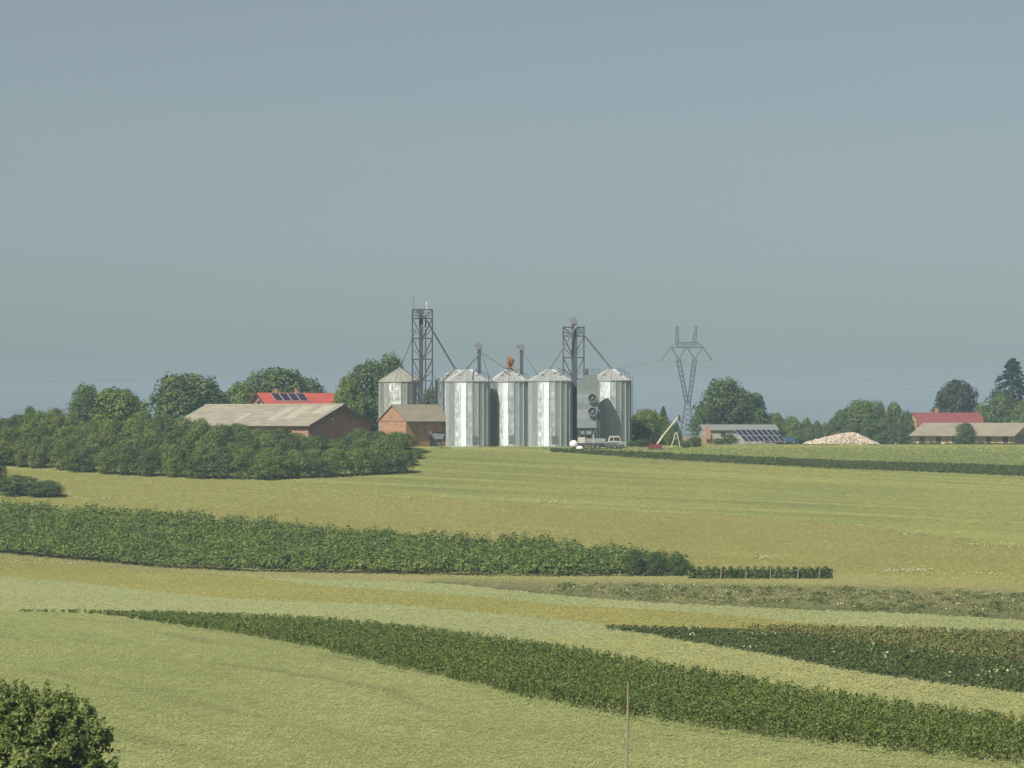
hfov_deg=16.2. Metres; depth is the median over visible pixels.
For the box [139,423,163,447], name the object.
thicket bush
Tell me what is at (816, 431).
deciduous tree
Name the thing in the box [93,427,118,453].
thicket bush
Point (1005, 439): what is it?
doorway
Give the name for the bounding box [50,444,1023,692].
ground
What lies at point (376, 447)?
thicket bush
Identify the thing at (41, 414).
thicket bush
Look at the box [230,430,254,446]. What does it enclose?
thicket bush
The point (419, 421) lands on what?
brick shed
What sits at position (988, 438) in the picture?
doorway
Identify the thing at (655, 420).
deciduous tree
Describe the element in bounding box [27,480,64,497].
shrub
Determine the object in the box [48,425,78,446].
thicket bush
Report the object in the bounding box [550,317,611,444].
elevator tower
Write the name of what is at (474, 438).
door
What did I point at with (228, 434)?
thicket bush
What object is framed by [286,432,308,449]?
thicket bush
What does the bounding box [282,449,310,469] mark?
thicket bush
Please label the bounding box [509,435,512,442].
door
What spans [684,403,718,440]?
deciduous tree
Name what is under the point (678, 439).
trestle stand
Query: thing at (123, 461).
thicket bush
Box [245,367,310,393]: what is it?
deciduous tree
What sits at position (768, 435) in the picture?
solar array
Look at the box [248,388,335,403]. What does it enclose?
red roofed house
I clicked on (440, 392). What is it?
grain silo
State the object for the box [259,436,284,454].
thicket bush
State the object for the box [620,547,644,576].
shrub
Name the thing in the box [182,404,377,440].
brick barn
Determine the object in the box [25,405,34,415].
deciduous tree
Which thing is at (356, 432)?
thicket bush
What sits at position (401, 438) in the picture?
thicket bush
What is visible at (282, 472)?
thicket bush
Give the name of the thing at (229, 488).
field
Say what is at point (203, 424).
thicket bush
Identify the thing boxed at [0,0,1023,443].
sky
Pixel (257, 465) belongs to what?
thicket bush
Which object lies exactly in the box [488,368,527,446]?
grain silo
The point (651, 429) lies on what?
shrub
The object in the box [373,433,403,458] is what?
thicket bush
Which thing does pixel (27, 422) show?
thicket bush
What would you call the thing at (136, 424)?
thicket bush
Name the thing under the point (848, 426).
shrub
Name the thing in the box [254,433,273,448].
thicket bush
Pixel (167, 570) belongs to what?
field
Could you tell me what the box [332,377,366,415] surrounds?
deciduous tree
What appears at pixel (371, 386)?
deciduous tree
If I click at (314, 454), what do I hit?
thicket bush
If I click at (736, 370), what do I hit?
power line
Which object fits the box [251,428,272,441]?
thicket bush
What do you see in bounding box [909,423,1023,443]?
long low shed
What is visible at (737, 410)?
deciduous tree
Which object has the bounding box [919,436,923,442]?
doorway
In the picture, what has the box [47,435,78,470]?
thicket bush
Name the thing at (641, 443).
shrub
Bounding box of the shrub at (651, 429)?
[650,419,671,443]
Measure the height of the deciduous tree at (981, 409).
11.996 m
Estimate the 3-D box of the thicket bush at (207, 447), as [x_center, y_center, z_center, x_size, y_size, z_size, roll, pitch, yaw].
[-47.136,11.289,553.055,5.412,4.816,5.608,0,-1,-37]
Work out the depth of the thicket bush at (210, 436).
562.62 m
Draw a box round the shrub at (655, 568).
[645,551,666,576]
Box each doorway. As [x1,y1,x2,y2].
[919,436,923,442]
[936,436,940,443]
[986,436,990,442]
[1003,437,1007,443]
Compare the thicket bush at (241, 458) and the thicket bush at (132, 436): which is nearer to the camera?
the thicket bush at (241, 458)
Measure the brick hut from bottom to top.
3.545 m
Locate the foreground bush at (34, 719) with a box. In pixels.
[0,678,120,767]
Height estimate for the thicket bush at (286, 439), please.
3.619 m
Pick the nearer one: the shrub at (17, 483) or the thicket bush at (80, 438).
the shrub at (17, 483)
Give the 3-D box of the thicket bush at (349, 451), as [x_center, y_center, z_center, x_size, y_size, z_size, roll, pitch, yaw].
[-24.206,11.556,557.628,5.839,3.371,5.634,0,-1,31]
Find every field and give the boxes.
[0,469,431,514]
[0,554,1023,592]
[0,559,906,632]
[0,577,1014,692]
[0,611,1021,767]
[4,498,1023,580]
[22,612,1023,767]
[264,578,1023,635]
[432,581,1023,619]
[481,445,1023,465]
[522,632,1023,724]
[615,629,1023,692]
[773,633,1022,664]
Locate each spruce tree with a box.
[0,455,9,490]
[651,406,669,444]
[674,422,683,444]
[982,358,1023,422]
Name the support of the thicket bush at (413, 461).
on the ground at (842, 524)
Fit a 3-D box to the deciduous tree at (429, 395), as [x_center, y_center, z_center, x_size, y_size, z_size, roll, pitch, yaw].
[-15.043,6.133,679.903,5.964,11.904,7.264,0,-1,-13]
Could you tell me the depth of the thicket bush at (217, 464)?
540.11 m
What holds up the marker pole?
on the field at (522, 728)
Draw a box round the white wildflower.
[0,495,1023,592]
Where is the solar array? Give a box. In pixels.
[735,429,785,443]
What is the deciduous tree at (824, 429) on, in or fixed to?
on the ground at (842, 524)
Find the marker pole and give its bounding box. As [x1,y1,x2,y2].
[626,677,628,767]
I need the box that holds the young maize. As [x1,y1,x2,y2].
[741,622,1023,662]
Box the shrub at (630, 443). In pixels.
[626,440,635,445]
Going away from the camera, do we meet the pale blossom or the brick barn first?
the pale blossom
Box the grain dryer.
[577,369,599,446]
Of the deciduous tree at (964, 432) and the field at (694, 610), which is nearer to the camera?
the field at (694, 610)
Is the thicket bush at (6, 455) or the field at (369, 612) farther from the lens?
the thicket bush at (6, 455)
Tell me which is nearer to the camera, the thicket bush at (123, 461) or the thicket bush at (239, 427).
the thicket bush at (123, 461)
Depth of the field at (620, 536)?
461.91 m
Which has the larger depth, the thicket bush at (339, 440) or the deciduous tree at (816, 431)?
the deciduous tree at (816, 431)
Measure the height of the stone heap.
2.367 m
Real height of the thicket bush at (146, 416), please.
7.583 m
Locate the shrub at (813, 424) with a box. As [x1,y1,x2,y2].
[796,423,822,441]
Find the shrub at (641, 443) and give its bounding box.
[633,439,650,446]
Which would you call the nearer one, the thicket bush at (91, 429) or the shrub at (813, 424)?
the thicket bush at (91, 429)
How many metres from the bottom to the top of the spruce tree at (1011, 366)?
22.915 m
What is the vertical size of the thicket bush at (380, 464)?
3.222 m
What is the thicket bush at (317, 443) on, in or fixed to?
on the ground at (842, 524)
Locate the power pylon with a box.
[661,326,712,435]
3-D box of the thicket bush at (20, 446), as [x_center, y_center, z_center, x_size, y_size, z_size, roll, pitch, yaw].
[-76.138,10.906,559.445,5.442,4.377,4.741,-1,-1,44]
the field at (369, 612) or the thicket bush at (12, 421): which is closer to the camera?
the field at (369, 612)
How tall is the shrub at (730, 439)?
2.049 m
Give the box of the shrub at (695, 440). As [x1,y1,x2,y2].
[686,436,702,446]
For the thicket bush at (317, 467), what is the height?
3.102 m
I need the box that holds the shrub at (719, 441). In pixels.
[711,438,725,443]
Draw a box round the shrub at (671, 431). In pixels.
[660,423,682,445]
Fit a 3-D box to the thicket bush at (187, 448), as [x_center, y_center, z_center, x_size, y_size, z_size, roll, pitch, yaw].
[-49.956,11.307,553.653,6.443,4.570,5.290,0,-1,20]
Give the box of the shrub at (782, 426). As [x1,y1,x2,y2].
[776,420,795,443]
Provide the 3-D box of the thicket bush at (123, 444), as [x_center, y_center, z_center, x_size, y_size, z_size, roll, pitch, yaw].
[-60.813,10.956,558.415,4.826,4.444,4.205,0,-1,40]
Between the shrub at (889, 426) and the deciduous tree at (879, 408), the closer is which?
the shrub at (889, 426)
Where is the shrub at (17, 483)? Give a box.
[0,474,40,495]
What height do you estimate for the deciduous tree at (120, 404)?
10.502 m
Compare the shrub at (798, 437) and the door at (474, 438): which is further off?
the shrub at (798, 437)
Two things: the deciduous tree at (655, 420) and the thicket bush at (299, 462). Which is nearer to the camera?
the thicket bush at (299, 462)
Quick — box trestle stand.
[671,432,680,447]
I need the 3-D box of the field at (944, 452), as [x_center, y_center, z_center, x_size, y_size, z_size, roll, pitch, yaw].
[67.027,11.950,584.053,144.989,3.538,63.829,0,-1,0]
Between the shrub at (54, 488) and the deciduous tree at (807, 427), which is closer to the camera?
the shrub at (54, 488)
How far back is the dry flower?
306.74 m
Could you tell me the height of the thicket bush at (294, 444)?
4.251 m
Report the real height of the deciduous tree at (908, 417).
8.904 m
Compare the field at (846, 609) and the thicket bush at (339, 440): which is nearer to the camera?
the field at (846, 609)
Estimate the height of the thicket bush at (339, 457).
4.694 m
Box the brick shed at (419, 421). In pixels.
[376,404,445,446]
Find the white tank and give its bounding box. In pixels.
[569,440,577,448]
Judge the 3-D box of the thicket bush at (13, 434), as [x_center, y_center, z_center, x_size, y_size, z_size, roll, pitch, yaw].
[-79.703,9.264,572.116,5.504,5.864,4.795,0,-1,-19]
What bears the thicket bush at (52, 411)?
on the ground at (842, 524)
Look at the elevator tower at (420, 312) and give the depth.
613.24 m
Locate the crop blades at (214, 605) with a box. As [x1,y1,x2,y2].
[0,576,1023,729]
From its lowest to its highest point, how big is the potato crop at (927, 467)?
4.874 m
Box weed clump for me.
[554,582,1023,616]
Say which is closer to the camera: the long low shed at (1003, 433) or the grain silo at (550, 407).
the grain silo at (550, 407)
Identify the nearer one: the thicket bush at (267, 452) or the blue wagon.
the thicket bush at (267, 452)
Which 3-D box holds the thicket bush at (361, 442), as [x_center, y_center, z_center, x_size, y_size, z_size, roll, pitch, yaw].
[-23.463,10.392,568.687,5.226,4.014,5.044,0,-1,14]
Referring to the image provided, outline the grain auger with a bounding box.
[647,415,680,449]
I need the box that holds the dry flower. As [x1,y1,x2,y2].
[557,581,1022,613]
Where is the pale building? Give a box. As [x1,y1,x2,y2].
[696,424,778,443]
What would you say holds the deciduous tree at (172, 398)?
on the ground at (842, 524)
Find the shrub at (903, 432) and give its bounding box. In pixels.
[889,420,912,443]
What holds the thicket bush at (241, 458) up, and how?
on the ground at (842, 524)
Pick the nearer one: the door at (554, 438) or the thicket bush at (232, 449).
the thicket bush at (232, 449)
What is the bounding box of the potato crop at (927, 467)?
[550,447,1023,475]
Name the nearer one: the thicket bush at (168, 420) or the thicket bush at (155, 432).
the thicket bush at (155, 432)
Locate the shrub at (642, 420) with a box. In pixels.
[631,413,652,442]
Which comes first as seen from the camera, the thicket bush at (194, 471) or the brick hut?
the thicket bush at (194, 471)
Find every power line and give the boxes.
[52,326,1020,381]
[56,359,986,410]
[64,361,989,411]
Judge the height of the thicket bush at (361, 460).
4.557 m
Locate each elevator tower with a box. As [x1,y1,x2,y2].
[400,296,454,403]
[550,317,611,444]
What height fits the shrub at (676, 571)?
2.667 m
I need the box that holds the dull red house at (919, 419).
[908,408,983,443]
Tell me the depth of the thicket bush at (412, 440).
588.74 m
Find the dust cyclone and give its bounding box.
[506,357,513,369]
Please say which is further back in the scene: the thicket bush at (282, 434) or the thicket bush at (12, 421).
the thicket bush at (12, 421)
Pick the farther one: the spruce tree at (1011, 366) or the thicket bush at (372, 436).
the spruce tree at (1011, 366)
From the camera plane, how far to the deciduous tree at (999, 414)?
858.77 m
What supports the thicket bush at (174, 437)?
on the ground at (842, 524)
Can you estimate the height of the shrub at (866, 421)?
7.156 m
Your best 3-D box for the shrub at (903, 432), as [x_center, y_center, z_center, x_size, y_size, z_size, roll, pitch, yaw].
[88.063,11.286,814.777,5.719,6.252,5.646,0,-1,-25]
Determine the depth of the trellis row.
370.56 m
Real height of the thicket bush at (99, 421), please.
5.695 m
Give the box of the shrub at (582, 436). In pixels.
[577,428,590,442]
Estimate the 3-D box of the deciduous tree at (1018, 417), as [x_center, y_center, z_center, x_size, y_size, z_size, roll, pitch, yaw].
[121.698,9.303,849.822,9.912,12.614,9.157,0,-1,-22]
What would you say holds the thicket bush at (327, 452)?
on the ground at (842, 524)
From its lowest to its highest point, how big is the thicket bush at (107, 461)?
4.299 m
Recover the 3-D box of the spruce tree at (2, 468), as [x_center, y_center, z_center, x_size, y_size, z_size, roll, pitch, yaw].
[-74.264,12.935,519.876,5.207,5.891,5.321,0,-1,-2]
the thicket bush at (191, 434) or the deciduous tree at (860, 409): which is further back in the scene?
the deciduous tree at (860, 409)
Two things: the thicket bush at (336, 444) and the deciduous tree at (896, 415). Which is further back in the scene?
the deciduous tree at (896, 415)
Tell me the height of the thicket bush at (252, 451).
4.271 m
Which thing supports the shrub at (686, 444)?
on the field at (944, 452)
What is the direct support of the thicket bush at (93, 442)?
on the ground at (842, 524)
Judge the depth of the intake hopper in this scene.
592.85 m
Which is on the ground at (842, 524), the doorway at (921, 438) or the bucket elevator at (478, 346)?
the bucket elevator at (478, 346)
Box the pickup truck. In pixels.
[605,436,625,447]
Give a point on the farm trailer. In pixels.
(581, 441)
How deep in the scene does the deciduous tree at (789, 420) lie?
898.76 m
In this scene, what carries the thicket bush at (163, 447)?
on the ground at (842, 524)
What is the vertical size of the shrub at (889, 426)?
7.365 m
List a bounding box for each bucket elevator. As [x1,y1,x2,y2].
[466,343,506,379]
[516,343,537,374]
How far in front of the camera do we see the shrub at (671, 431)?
611.49 m
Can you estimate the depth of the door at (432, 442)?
602.35 m
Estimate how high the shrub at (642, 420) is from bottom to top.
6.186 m
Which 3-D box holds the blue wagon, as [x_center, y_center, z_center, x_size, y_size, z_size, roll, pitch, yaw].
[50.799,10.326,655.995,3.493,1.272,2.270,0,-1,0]
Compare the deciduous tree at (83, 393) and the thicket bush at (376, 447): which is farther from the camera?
the deciduous tree at (83, 393)
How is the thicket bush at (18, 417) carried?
on the ground at (842, 524)
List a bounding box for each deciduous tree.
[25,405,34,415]
[64,382,102,422]
[89,386,152,427]
[149,371,233,424]
[225,380,263,403]
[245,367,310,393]
[293,376,325,392]
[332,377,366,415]
[339,357,385,432]
[373,351,406,415]
[423,386,434,403]
[633,408,668,443]
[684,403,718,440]
[692,376,757,423]
[732,390,771,423]
[767,413,784,436]
[781,415,804,443]
[799,417,813,440]
[813,420,821,438]
[821,421,828,436]
[825,417,833,435]
[829,409,858,432]
[843,398,873,430]
[866,399,886,442]
[884,401,903,443]
[901,410,915,442]
[930,403,942,412]
[934,379,980,412]
[952,422,976,443]
[974,403,991,421]
[984,389,1016,422]
[1006,398,1023,422]
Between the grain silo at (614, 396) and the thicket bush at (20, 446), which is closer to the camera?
the thicket bush at (20, 446)
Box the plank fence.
[681,435,703,443]
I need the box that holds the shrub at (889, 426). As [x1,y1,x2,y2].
[872,415,899,443]
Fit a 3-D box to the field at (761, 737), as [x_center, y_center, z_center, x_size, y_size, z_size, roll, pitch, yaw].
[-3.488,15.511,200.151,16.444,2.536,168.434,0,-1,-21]
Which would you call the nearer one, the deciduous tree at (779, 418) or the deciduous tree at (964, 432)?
the deciduous tree at (964, 432)
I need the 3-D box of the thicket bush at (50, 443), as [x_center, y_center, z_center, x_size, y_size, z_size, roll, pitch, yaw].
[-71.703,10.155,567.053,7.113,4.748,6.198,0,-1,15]
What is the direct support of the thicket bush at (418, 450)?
on the ground at (842, 524)
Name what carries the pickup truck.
on the field at (944, 452)
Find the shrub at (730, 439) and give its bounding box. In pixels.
[721,434,739,443]
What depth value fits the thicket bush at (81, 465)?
550.57 m
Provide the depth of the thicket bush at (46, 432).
578.94 m
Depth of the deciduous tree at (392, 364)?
666.51 m
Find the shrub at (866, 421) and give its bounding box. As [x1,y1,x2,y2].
[855,417,884,441]
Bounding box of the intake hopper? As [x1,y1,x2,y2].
[429,431,444,448]
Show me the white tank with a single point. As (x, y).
(573, 444)
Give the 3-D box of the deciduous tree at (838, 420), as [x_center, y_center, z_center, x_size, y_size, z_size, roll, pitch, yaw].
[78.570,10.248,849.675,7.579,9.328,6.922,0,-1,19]
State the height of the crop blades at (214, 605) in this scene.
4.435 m
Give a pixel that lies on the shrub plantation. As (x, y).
(196, 537)
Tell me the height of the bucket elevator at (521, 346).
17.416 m
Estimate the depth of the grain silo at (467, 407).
598.98 m
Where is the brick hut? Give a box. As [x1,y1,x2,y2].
[701,426,713,443]
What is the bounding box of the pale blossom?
[688,625,1023,683]
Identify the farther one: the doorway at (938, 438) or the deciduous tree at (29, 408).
the doorway at (938, 438)
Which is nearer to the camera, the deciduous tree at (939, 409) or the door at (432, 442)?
the door at (432, 442)
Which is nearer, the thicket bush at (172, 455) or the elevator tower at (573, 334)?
the thicket bush at (172, 455)
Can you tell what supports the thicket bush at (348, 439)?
on the ground at (842, 524)
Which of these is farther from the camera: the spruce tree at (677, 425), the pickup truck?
the spruce tree at (677, 425)
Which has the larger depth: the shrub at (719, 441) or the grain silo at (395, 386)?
the shrub at (719, 441)
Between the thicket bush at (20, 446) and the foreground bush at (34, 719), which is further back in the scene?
the thicket bush at (20, 446)
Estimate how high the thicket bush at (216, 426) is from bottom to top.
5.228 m
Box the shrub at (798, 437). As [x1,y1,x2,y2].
[794,434,806,443]
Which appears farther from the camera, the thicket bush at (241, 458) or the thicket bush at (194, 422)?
the thicket bush at (194, 422)
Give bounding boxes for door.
[430,432,440,446]
[472,436,476,442]
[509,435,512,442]
[552,436,556,442]
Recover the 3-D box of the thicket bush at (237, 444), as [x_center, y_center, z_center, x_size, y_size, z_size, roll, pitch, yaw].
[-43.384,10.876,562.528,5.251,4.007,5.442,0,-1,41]
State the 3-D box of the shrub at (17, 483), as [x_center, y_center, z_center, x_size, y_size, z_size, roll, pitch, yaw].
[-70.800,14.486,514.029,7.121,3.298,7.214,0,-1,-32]
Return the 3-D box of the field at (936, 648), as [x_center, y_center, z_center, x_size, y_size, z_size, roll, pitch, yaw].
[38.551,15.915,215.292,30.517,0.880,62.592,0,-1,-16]
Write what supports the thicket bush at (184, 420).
on the ground at (842, 524)
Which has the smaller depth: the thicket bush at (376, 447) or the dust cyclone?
the thicket bush at (376, 447)
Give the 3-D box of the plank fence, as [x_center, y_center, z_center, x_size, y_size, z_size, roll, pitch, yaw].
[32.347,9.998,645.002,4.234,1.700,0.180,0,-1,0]
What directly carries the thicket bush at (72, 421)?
on the ground at (842, 524)
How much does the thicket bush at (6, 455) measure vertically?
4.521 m
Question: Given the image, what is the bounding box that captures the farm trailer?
[578,437,618,448]
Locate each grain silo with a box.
[378,367,418,416]
[435,368,463,413]
[445,368,494,446]
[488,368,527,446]
[528,368,572,446]
[593,368,636,446]
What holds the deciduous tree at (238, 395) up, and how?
on the ground at (842, 524)
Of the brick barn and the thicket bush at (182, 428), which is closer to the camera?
the thicket bush at (182, 428)
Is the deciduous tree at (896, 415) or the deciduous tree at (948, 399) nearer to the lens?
the deciduous tree at (896, 415)
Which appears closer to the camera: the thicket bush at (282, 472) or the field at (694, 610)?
the field at (694, 610)
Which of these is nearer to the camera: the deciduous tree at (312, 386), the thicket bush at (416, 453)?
the thicket bush at (416, 453)
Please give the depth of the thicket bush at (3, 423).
583.30 m
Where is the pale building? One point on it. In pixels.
(719, 431)
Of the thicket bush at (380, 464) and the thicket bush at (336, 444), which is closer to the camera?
the thicket bush at (380, 464)
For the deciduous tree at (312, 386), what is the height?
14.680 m
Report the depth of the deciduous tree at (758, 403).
743.44 m
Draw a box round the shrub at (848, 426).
[837,420,862,434]
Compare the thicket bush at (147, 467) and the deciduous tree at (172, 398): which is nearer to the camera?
the thicket bush at (147, 467)
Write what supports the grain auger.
on the field at (944, 452)
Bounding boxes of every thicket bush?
[0,417,11,437]
[0,418,21,428]
[0,425,21,448]
[0,439,18,465]
[7,441,36,466]
[9,413,24,442]
[9,426,35,442]
[14,431,42,453]
[17,412,52,432]
[22,442,55,467]
[29,410,48,423]
[30,426,53,444]
[33,411,67,435]
[33,433,64,460]
[41,407,66,424]
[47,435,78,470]
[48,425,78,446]
[62,445,100,471]
[63,417,82,426]
[66,433,88,464]
[72,424,101,445]
[74,420,100,442]
[82,432,108,464]
[91,418,107,427]
[92,448,120,473]
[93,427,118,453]
[98,419,125,445]
[107,440,130,465]
[112,445,138,474]
[113,428,146,451]
[121,417,144,436]
[131,408,157,430]
[131,438,160,467]
[131,446,164,476]
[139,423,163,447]
[145,418,165,441]
[148,412,175,432]
[153,430,184,447]
[154,443,173,469]
[160,444,188,477]
[170,416,193,431]
[170,444,204,469]
[173,425,190,440]
[179,428,203,452]
[181,453,214,477]
[188,418,210,430]
[188,442,215,469]
[189,420,212,442]
[197,429,226,452]
[200,445,236,478]
[210,423,225,433]
[213,424,237,446]
[213,446,239,469]
[224,422,251,440]
[224,441,242,448]
[226,448,255,478]
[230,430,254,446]
[235,446,260,470]
[240,437,264,454]
[246,455,279,479]
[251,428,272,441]
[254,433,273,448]
[256,447,289,470]
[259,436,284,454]
[264,454,296,478]
[269,426,297,440]
[278,437,300,451]
[280,439,305,454]
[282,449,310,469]
[284,450,312,477]
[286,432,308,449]
[299,436,328,458]
[301,458,333,476]
[303,449,326,466]
[306,435,334,445]
[316,448,347,469]
[318,448,352,476]
[325,442,348,449]
[329,438,346,449]
[342,435,366,449]
[344,448,372,467]
[344,448,375,475]
[347,427,368,441]
[347,437,373,450]
[366,431,383,443]
[366,439,397,464]
[369,455,391,474]
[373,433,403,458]
[387,431,408,449]
[388,447,414,473]
[396,433,421,449]
[399,451,423,457]
[400,455,419,464]
[405,449,431,452]
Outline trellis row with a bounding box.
[687,566,835,579]
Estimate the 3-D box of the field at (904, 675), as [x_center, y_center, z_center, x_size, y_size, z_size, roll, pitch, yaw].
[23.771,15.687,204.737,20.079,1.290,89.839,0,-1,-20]
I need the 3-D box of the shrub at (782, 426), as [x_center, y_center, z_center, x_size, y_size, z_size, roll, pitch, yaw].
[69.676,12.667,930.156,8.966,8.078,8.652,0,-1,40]
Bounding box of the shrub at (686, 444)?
[678,441,692,447]
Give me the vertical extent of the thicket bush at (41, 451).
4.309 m
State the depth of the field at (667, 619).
315.45 m
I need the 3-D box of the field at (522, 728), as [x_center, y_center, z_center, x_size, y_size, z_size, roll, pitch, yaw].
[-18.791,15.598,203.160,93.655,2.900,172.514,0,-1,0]
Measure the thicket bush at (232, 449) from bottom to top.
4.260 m
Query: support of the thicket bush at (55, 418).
on the ground at (842, 524)
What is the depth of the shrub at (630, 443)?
602.53 m
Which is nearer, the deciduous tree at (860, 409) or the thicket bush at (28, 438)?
the thicket bush at (28, 438)
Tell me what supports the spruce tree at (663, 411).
on the ground at (842, 524)
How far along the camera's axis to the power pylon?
999.55 m
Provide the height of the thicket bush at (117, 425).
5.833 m
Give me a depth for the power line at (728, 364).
992.13 m
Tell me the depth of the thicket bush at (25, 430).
580.68 m
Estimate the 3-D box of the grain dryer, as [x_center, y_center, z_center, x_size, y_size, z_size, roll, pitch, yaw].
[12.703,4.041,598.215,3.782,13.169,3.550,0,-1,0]
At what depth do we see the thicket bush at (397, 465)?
548.88 m
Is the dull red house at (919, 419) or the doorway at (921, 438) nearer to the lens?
the doorway at (921, 438)
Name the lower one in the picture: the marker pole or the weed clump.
the marker pole
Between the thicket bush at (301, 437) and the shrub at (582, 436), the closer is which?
the thicket bush at (301, 437)
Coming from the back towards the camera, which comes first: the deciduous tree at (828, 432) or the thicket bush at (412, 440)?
the deciduous tree at (828, 432)
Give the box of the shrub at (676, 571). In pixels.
[666,553,689,576]
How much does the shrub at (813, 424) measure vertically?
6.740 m
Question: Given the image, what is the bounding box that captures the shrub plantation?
[0,493,695,574]
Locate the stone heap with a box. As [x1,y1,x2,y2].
[803,432,878,444]
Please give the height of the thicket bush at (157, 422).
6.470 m
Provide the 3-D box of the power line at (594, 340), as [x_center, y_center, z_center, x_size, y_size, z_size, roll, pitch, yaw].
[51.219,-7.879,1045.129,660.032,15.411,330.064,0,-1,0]
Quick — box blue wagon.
[783,437,799,443]
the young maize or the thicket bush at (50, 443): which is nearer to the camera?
the young maize
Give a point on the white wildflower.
(920, 569)
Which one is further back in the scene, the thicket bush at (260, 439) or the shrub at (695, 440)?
the shrub at (695, 440)
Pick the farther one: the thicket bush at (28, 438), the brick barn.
the brick barn
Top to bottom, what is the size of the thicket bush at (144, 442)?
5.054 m
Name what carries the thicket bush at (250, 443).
on the ground at (842, 524)
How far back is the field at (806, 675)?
188.11 m
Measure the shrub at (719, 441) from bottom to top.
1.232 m

